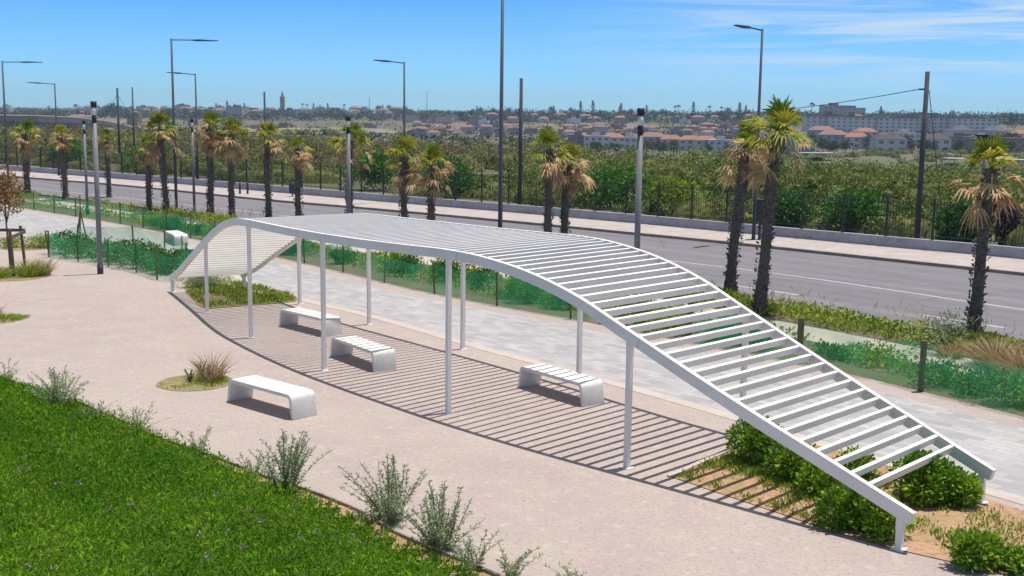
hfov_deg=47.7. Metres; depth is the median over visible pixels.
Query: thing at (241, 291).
bed grass
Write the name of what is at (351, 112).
house
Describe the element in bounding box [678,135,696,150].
house
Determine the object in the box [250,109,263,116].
house
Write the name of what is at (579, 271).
pergola
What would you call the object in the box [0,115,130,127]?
cliff
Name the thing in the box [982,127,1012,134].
house
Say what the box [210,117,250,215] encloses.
palm tree
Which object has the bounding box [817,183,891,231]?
bush
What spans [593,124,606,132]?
house
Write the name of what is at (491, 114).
house
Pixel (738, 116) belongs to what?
tree
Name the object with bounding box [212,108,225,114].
house
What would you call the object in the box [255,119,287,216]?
palm tree
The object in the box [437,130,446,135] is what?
house
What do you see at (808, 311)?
verge groundcover
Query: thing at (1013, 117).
tree
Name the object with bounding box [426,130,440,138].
house
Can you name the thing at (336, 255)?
netted bush
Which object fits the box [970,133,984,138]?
house
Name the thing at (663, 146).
tree
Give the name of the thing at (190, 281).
rosemary hedge
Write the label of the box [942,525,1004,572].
leafy shrub
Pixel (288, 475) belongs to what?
stem shrub
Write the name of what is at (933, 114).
tree
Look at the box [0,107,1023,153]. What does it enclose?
town greenery
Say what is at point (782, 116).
palm tree
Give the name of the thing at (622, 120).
house
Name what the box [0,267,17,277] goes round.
grass clump
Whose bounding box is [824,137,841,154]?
tree
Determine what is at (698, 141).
house
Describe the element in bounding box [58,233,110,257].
hedge bush
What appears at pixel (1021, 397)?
netted bush
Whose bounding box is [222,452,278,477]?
stem shrub
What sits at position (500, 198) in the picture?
street lamp
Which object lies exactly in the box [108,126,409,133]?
field
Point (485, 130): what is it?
house
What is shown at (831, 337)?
footpath
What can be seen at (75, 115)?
house
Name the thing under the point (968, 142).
house
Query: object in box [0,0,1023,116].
sky
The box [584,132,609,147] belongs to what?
house
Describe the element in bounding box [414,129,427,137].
house
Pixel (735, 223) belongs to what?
palm tree
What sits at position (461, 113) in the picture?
tree
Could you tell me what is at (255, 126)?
house
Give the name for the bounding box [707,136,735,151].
house
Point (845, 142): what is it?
tree
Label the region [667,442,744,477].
bed edging
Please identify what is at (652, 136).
house
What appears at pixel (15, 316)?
grass clump
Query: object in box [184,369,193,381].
stump
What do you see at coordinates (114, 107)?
tree
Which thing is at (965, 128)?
house
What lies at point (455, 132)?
house
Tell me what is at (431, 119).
house
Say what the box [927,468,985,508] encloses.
leafy shrub
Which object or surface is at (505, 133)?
house
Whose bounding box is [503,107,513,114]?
tree
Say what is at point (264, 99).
utility pole
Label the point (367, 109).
house
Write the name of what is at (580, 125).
house
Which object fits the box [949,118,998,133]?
house
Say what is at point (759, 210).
control box
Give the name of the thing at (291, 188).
litter bin
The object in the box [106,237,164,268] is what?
hedge bush
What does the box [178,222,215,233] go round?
netted bush
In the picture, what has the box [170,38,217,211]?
street lamp
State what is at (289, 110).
house
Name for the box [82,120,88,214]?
path light
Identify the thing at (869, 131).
house
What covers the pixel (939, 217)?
bush
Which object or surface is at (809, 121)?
house
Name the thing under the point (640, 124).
path light
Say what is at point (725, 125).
house
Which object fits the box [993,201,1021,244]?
bush
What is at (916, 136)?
house
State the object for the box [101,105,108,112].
tree
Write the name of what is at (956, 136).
house
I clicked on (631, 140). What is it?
house
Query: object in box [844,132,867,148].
house
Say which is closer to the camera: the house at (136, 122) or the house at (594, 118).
the house at (136, 122)
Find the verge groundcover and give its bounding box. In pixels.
[6,186,1023,399]
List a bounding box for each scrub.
[0,121,653,172]
[0,122,1023,245]
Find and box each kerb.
[5,175,1023,275]
[6,190,1016,342]
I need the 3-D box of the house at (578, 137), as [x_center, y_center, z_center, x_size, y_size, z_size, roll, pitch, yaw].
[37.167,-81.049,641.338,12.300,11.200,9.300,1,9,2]
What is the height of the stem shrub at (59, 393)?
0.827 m
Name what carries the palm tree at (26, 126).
on the ground at (872, 373)
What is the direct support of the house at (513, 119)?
on the ground at (872, 373)
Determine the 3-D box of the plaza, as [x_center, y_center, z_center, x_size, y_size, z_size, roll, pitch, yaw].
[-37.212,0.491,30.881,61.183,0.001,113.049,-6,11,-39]
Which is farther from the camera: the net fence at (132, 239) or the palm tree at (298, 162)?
the palm tree at (298, 162)
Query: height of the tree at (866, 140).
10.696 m
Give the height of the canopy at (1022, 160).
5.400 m
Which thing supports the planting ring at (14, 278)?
on the plaza
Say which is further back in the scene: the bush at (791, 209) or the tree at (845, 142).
the tree at (845, 142)
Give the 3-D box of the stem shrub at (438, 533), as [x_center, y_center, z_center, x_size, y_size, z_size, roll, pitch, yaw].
[-0.925,2.920,14.725,1.073,0.890,1.181,-6,11,-38]
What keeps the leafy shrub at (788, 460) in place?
on the soil bed at (918, 541)
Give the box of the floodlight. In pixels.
[975,135,990,257]
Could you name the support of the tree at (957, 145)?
on the ground at (872, 373)
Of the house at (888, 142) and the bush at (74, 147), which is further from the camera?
the house at (888, 142)
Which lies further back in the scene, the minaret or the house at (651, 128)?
the minaret
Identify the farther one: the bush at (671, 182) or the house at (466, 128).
the house at (466, 128)
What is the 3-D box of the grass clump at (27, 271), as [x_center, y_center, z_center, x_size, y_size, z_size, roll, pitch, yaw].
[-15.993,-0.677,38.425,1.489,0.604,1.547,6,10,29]
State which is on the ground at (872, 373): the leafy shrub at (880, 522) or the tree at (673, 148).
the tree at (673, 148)
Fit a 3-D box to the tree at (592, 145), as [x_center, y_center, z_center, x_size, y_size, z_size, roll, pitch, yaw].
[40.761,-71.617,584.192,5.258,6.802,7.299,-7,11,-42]
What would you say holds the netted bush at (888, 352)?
on the ground at (872, 373)
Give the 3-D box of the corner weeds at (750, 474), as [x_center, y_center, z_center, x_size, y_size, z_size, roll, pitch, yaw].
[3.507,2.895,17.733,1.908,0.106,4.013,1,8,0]
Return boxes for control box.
[752,199,763,237]
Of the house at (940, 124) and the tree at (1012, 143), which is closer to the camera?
the tree at (1012, 143)
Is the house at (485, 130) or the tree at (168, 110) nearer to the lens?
the house at (485, 130)
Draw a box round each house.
[2,104,12,108]
[69,114,85,117]
[82,105,96,111]
[127,120,141,124]
[136,105,150,111]
[175,104,190,112]
[178,107,193,112]
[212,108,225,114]
[226,105,249,115]
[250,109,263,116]
[250,125,259,128]
[279,123,290,127]
[283,108,297,116]
[297,108,310,113]
[315,107,329,113]
[344,110,356,116]
[349,106,360,110]
[362,108,375,114]
[367,125,376,128]
[376,108,388,114]
[402,113,419,122]
[411,126,429,135]
[413,121,421,124]
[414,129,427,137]
[419,118,427,122]
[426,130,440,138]
[428,115,437,122]
[435,114,452,123]
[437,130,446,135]
[439,113,456,121]
[452,131,463,135]
[460,125,474,133]
[468,117,479,123]
[478,119,488,123]
[479,124,493,132]
[480,127,492,134]
[486,112,498,118]
[495,131,507,136]
[507,116,518,122]
[507,126,518,132]
[510,127,518,133]
[525,128,536,133]
[539,117,548,122]
[553,113,566,119]
[562,129,574,137]
[566,117,580,123]
[568,131,590,146]
[578,123,587,128]
[579,114,591,121]
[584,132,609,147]
[587,116,601,122]
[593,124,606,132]
[604,133,625,148]
[615,118,628,123]
[625,134,643,148]
[643,132,664,148]
[646,126,655,131]
[660,135,679,149]
[670,127,681,133]
[673,117,681,122]
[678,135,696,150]
[679,118,689,123]
[681,129,693,134]
[688,127,698,131]
[691,115,704,122]
[692,136,715,150]
[695,118,706,124]
[698,127,708,131]
[699,122,714,126]
[699,130,714,137]
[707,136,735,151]
[715,131,726,137]
[719,124,729,127]
[720,135,732,139]
[729,120,746,131]
[783,138,814,153]
[802,116,826,130]
[806,126,834,140]
[817,130,847,147]
[819,103,848,115]
[827,116,859,131]
[839,106,865,115]
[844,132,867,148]
[852,128,877,136]
[856,117,896,130]
[869,134,907,152]
[877,117,920,132]
[888,129,920,142]
[900,117,927,132]
[919,134,951,152]
[927,117,948,132]
[943,126,976,135]
[947,132,973,149]
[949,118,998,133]
[950,125,974,129]
[963,133,976,135]
[965,138,1003,152]
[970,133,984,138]
[979,126,996,131]
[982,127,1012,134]
[996,137,1023,152]
[1008,130,1023,137]
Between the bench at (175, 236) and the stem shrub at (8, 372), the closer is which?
the stem shrub at (8, 372)
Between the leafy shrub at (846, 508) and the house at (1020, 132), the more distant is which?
the house at (1020, 132)
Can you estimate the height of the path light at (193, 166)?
5.100 m
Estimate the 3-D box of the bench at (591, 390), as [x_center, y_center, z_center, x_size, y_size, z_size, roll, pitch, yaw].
[0.955,1.902,23.025,0.550,0.455,2.037,-6,11,-37]
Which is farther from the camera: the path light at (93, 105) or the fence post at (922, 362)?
the path light at (93, 105)
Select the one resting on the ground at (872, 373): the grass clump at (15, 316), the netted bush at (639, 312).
the netted bush at (639, 312)
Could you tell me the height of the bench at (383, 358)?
0.455 m
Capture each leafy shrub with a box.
[725,414,783,468]
[760,441,815,481]
[793,462,845,497]
[811,482,894,534]
[832,444,880,478]
[860,490,916,545]
[884,449,965,507]
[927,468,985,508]
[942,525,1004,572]
[995,542,1023,575]
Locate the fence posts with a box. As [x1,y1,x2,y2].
[303,239,571,318]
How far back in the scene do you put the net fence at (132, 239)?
43.42 m
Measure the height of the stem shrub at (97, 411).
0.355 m
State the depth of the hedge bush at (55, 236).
44.57 m
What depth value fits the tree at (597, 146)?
567.49 m
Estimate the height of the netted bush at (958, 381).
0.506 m
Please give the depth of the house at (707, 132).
825.21 m
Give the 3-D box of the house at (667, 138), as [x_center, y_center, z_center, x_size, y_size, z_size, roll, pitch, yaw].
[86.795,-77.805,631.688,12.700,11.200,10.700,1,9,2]
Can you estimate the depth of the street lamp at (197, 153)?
84.84 m
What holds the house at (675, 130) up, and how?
on the ground at (872, 373)
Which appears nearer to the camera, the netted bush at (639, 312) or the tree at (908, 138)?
the netted bush at (639, 312)
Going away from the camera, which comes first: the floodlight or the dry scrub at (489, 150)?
the floodlight
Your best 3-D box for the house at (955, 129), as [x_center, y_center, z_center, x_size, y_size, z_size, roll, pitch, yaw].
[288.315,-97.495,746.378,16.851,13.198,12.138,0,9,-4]
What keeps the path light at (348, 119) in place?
on the footpath
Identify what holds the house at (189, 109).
on the ground at (872, 373)
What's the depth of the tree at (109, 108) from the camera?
1618.06 m
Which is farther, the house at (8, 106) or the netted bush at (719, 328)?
the house at (8, 106)
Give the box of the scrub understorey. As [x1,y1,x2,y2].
[0,122,1023,246]
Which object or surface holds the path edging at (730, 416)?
on the plaza
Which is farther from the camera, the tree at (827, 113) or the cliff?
the tree at (827, 113)
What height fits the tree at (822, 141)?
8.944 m
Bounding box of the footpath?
[20,198,1012,383]
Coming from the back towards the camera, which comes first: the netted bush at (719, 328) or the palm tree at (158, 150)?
the palm tree at (158, 150)
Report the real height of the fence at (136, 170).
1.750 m
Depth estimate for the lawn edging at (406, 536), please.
16.21 m
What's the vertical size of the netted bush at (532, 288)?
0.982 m
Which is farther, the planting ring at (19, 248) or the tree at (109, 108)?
the tree at (109, 108)
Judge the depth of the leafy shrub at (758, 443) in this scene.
18.48 m
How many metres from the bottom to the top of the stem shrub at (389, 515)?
0.963 m
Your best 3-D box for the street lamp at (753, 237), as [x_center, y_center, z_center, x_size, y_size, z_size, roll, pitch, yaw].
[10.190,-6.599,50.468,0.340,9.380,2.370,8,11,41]
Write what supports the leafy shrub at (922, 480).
on the soil bed at (918, 541)
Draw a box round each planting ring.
[0,273,50,280]
[0,314,21,322]
[1,245,53,249]
[156,374,232,390]
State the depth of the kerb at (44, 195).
64.06 m
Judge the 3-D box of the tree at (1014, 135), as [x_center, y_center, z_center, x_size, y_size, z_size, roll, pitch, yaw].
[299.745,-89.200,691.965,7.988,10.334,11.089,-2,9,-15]
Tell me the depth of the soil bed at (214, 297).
34.28 m
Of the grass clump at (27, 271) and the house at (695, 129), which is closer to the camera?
the grass clump at (27, 271)
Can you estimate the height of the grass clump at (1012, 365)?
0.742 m
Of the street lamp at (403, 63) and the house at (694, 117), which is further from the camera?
the house at (694, 117)
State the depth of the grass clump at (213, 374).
23.80 m
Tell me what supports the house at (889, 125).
on the ground at (872, 373)
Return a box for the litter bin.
[289,182,294,195]
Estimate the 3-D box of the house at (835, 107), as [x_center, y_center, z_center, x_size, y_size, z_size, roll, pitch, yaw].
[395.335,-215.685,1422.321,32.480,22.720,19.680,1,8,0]
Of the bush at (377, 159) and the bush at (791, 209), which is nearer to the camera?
the bush at (791, 209)
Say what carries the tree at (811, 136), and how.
on the ground at (872, 373)
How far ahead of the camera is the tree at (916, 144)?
538.67 m
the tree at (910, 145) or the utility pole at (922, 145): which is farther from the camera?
the tree at (910, 145)
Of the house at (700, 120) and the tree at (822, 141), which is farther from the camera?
the house at (700, 120)
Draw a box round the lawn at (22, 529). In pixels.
[0,372,491,575]
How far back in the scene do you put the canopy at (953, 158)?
435.43 m
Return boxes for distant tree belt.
[0,106,1023,122]
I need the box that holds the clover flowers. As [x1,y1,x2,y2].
[0,411,478,575]
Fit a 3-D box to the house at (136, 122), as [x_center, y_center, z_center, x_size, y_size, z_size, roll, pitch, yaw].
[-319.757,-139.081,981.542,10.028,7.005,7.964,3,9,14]
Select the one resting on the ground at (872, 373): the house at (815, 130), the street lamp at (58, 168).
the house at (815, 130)
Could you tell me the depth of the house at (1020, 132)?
704.82 m
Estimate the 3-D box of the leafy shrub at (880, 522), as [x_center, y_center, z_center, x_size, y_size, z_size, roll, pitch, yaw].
[4.960,3.005,15.299,0.681,0.610,0.705,7,10,35]
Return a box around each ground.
[0,107,1023,416]
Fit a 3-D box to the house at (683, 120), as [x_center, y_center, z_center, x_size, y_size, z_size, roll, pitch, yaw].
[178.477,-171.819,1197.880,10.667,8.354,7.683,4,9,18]
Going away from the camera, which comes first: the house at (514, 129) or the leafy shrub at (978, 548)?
the leafy shrub at (978, 548)
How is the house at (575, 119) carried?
on the ground at (872, 373)
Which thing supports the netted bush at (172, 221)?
on the ground at (872, 373)
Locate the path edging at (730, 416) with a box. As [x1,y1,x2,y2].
[0,232,1023,504]
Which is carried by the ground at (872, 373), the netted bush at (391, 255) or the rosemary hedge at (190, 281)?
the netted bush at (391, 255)
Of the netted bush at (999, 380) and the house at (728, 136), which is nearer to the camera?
the netted bush at (999, 380)
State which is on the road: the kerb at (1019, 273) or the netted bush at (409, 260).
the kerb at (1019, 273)
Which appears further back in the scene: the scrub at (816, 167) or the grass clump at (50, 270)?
the scrub at (816, 167)
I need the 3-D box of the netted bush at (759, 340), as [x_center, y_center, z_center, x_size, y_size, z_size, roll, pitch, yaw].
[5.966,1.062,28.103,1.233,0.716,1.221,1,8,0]
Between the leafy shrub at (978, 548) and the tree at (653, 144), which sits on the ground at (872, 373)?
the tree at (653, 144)
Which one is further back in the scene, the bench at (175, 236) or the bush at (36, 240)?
the bench at (175, 236)
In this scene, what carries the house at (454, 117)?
on the ground at (872, 373)
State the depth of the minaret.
1901.13 m
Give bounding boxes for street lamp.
[1,61,42,180]
[26,82,59,175]
[166,72,198,178]
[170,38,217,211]
[373,60,405,155]
[498,0,503,227]
[734,25,763,239]
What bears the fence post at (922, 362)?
on the plaza
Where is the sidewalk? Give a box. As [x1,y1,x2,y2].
[0,170,1023,271]
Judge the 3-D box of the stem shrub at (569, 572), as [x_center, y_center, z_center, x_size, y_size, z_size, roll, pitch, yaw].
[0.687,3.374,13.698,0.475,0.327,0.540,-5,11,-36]
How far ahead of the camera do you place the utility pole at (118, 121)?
123.71 m
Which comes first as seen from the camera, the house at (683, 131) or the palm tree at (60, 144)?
the palm tree at (60, 144)
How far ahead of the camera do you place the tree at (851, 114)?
1257.93 m
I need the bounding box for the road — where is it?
[0,177,1023,339]
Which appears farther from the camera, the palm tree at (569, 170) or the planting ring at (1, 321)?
the palm tree at (569, 170)
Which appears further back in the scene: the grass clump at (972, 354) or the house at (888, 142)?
the house at (888, 142)
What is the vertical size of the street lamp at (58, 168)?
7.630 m
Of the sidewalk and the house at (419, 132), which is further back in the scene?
the house at (419, 132)
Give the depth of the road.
41.95 m
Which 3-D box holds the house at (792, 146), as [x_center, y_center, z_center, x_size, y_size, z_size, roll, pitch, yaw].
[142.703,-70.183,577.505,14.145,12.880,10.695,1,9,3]
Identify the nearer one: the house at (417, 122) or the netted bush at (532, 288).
the netted bush at (532, 288)
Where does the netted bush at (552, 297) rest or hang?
on the ground at (872, 373)
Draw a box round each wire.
[663,89,918,114]
[929,90,941,207]
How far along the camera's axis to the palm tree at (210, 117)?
61.28 m
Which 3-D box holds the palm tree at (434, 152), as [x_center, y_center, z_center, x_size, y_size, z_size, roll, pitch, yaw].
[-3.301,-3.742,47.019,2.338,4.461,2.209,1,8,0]
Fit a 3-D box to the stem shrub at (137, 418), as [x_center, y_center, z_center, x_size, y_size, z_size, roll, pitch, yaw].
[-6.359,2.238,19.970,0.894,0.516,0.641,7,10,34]
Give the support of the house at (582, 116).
on the ground at (872, 373)
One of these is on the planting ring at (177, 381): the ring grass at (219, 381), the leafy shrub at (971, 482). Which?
the ring grass at (219, 381)
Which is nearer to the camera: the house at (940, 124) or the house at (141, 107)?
the house at (940, 124)
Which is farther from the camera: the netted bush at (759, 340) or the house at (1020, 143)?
the house at (1020, 143)
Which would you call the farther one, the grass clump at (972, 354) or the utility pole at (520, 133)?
the utility pole at (520, 133)
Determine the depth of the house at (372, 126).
902.62 m
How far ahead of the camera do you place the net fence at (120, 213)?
55.44 m
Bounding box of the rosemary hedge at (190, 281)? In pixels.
[176,275,233,287]
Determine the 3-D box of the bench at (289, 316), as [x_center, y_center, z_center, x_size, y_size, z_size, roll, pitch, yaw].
[-5.155,0.851,29.557,0.550,0.455,2.037,-7,12,-43]
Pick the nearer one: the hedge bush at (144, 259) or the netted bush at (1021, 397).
the netted bush at (1021, 397)
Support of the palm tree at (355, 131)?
on the ground at (872, 373)
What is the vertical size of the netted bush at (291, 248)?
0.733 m
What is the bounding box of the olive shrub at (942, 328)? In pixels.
[903,308,971,353]
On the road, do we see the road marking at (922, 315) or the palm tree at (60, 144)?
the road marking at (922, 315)
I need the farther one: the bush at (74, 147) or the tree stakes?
the bush at (74, 147)
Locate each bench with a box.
[165,230,187,245]
[227,375,316,419]
[279,307,341,336]
[330,335,395,372]
[518,363,603,406]
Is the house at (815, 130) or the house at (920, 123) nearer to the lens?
the house at (815, 130)
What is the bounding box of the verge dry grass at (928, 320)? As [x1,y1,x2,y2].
[19,190,1021,363]
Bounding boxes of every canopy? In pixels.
[797,152,834,160]
[941,158,966,165]
[995,159,1023,167]
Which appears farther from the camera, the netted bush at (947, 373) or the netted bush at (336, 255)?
the netted bush at (336, 255)
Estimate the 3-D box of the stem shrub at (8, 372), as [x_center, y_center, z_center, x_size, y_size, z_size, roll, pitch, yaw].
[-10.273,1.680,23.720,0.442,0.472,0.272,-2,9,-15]
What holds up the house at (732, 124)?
on the ground at (872, 373)
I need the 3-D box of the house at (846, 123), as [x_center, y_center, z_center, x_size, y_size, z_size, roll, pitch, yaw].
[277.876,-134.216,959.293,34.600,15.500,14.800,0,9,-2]
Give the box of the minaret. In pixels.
[280,91,284,110]
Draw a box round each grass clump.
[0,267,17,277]
[0,312,30,321]
[9,258,56,276]
[24,254,60,275]
[181,350,239,381]
[929,339,974,357]
[949,332,1023,369]
[976,343,1023,379]
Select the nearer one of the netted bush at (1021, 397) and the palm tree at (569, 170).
the netted bush at (1021, 397)
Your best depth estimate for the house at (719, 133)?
808.24 m
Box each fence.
[0,147,1023,244]
[15,189,214,237]
[45,225,187,261]
[47,231,186,279]
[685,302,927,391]
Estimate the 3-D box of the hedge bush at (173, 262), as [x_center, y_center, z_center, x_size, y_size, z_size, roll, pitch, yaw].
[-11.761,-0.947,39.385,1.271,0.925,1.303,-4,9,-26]
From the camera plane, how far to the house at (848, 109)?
1382.82 m
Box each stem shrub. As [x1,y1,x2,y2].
[0,358,20,379]
[16,364,89,406]
[75,400,117,418]
[117,401,170,432]
[171,426,211,453]
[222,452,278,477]
[249,429,331,492]
[337,454,427,524]
[347,497,385,523]
[390,479,485,551]
[443,529,502,572]
[496,539,543,575]
[543,559,586,575]
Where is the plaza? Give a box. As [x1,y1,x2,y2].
[0,204,1023,575]
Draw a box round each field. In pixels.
[85,114,155,124]
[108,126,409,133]
[410,122,761,132]
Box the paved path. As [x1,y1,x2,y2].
[0,208,1023,496]
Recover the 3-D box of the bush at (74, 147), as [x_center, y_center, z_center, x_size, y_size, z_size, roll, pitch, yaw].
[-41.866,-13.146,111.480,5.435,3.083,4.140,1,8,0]
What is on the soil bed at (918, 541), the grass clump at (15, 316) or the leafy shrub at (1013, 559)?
the leafy shrub at (1013, 559)
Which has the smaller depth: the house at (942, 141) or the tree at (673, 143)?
the tree at (673, 143)
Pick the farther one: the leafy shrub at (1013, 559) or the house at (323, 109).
the house at (323, 109)
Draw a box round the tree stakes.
[0,226,26,275]
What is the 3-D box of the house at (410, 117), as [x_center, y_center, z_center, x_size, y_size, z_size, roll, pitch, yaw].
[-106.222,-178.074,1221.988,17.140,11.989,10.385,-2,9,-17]
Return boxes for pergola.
[169,213,995,552]
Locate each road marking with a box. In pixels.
[15,186,1023,309]
[736,285,1006,327]
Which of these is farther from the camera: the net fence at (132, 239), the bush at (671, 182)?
the bush at (671, 182)
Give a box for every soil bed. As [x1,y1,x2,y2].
[183,279,297,307]
[673,444,1023,575]
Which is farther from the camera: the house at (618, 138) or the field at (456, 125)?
the field at (456, 125)
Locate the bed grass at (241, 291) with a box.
[184,276,296,306]
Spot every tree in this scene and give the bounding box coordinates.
[0,160,33,266]
[5,116,40,195]
[45,124,76,199]
[97,128,116,197]
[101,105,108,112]
[104,102,116,111]
[110,103,124,112]
[135,134,158,210]
[140,109,183,213]
[164,105,171,115]
[190,108,229,214]
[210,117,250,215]
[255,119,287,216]
[285,134,313,215]
[327,121,376,213]
[383,134,422,217]
[401,141,458,220]
[457,111,465,117]
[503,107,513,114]
[528,125,573,232]
[552,138,595,233]
[588,139,596,148]
[589,100,595,111]
[593,143,600,150]
[643,138,649,151]
[647,139,657,149]
[657,140,668,152]
[667,145,678,151]
[669,138,679,147]
[711,114,768,294]
[732,110,742,120]
[736,95,813,315]
[806,133,816,139]
[815,135,828,151]
[820,108,834,115]
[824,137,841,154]
[839,137,851,152]
[846,109,856,116]
[860,132,870,146]
[903,132,914,145]
[907,141,916,151]
[910,136,932,150]
[928,109,940,116]
[928,142,938,150]
[946,129,1023,333]
[949,137,967,149]
[1001,129,1011,137]
[1003,109,1020,122]
[1004,137,1021,152]
[1007,130,1021,137]
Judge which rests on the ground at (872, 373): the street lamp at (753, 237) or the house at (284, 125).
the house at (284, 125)
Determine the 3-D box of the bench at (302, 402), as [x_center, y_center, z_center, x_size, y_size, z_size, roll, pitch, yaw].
[-4.521,2.028,21.730,2.037,0.455,0.550,8,11,41]
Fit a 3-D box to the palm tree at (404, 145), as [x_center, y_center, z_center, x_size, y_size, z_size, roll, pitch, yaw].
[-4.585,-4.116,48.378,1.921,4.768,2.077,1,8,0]
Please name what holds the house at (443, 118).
on the ground at (872, 373)
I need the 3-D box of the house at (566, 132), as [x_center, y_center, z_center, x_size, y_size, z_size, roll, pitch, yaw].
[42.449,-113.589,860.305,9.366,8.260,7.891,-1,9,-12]
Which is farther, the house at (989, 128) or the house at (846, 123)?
the house at (846, 123)
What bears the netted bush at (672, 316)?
on the ground at (872, 373)
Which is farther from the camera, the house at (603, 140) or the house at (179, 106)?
the house at (179, 106)
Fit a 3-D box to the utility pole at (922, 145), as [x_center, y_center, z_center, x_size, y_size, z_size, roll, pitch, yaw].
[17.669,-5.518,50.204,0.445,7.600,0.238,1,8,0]
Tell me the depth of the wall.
59.07 m
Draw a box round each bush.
[0,236,33,247]
[24,232,60,247]
[39,229,96,253]
[47,136,102,161]
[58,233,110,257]
[86,236,130,261]
[96,238,161,263]
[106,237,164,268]
[117,141,177,170]
[130,243,183,272]
[139,212,164,224]
[146,247,184,274]
[147,215,187,228]
[160,211,194,230]
[170,247,192,260]
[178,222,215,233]
[200,222,220,237]
[281,239,316,253]
[328,246,358,262]
[333,147,399,190]
[379,251,415,270]
[386,254,424,274]
[422,153,477,195]
[427,258,460,281]
[466,267,502,287]
[494,277,531,297]
[504,277,549,303]
[537,292,583,308]
[572,160,657,208]
[617,297,683,325]
[644,175,707,214]
[645,296,703,334]
[703,317,741,341]
[733,320,782,346]
[772,187,817,227]
[808,341,862,358]
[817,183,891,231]
[839,339,907,366]
[904,358,974,387]
[935,192,994,242]
[950,366,1001,395]
[962,368,1023,405]
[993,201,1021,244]
[995,369,1023,405]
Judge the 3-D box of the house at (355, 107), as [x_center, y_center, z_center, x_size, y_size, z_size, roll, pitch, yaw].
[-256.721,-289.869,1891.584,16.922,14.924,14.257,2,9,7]
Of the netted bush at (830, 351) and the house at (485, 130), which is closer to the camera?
the netted bush at (830, 351)
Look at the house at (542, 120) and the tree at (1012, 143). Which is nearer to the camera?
the tree at (1012, 143)
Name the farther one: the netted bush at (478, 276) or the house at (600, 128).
the house at (600, 128)
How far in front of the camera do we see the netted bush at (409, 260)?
39.73 m
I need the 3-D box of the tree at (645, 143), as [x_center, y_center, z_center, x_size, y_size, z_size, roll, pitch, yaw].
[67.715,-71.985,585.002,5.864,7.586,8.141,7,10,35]
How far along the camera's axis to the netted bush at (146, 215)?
56.20 m
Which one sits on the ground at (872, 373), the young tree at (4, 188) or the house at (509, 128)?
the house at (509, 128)
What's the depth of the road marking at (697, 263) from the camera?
40.15 m
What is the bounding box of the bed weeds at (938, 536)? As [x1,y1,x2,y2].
[678,448,1023,569]
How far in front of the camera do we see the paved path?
26.83 m
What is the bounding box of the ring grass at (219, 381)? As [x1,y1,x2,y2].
[160,373,229,388]
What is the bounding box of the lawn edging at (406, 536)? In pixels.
[7,378,502,575]
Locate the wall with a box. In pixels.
[0,164,1023,258]
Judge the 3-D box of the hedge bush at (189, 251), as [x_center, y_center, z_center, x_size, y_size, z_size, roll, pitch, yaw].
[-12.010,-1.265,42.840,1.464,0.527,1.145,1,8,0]
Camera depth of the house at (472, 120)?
1179.11 m
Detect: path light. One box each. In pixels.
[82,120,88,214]
[90,101,103,273]
[190,118,195,212]
[346,116,350,246]
[631,108,644,314]
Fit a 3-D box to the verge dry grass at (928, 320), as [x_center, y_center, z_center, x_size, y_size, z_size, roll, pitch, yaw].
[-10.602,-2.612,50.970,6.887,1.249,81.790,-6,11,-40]
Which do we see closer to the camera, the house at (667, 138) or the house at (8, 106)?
the house at (667, 138)
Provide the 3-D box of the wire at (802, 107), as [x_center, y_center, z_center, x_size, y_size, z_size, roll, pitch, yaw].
[15.092,-11.669,74.314,0.034,1.156,49.743,0,9,-6]
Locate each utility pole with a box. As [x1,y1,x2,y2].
[116,88,120,152]
[131,87,134,146]
[263,92,265,158]
[518,78,522,204]
[914,71,929,238]
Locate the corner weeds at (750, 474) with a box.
[678,447,828,525]
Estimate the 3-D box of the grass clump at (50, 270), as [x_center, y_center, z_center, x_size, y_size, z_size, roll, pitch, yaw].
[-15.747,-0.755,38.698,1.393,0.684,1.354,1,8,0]
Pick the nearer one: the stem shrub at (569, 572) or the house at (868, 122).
the stem shrub at (569, 572)
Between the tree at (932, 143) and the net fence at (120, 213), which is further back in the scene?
the tree at (932, 143)
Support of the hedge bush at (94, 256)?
on the plaza
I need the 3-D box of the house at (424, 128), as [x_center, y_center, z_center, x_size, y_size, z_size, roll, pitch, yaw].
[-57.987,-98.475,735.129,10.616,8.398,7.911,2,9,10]
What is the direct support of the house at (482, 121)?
on the ground at (872, 373)
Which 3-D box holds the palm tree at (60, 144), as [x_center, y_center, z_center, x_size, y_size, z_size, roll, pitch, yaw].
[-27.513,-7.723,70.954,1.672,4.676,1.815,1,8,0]

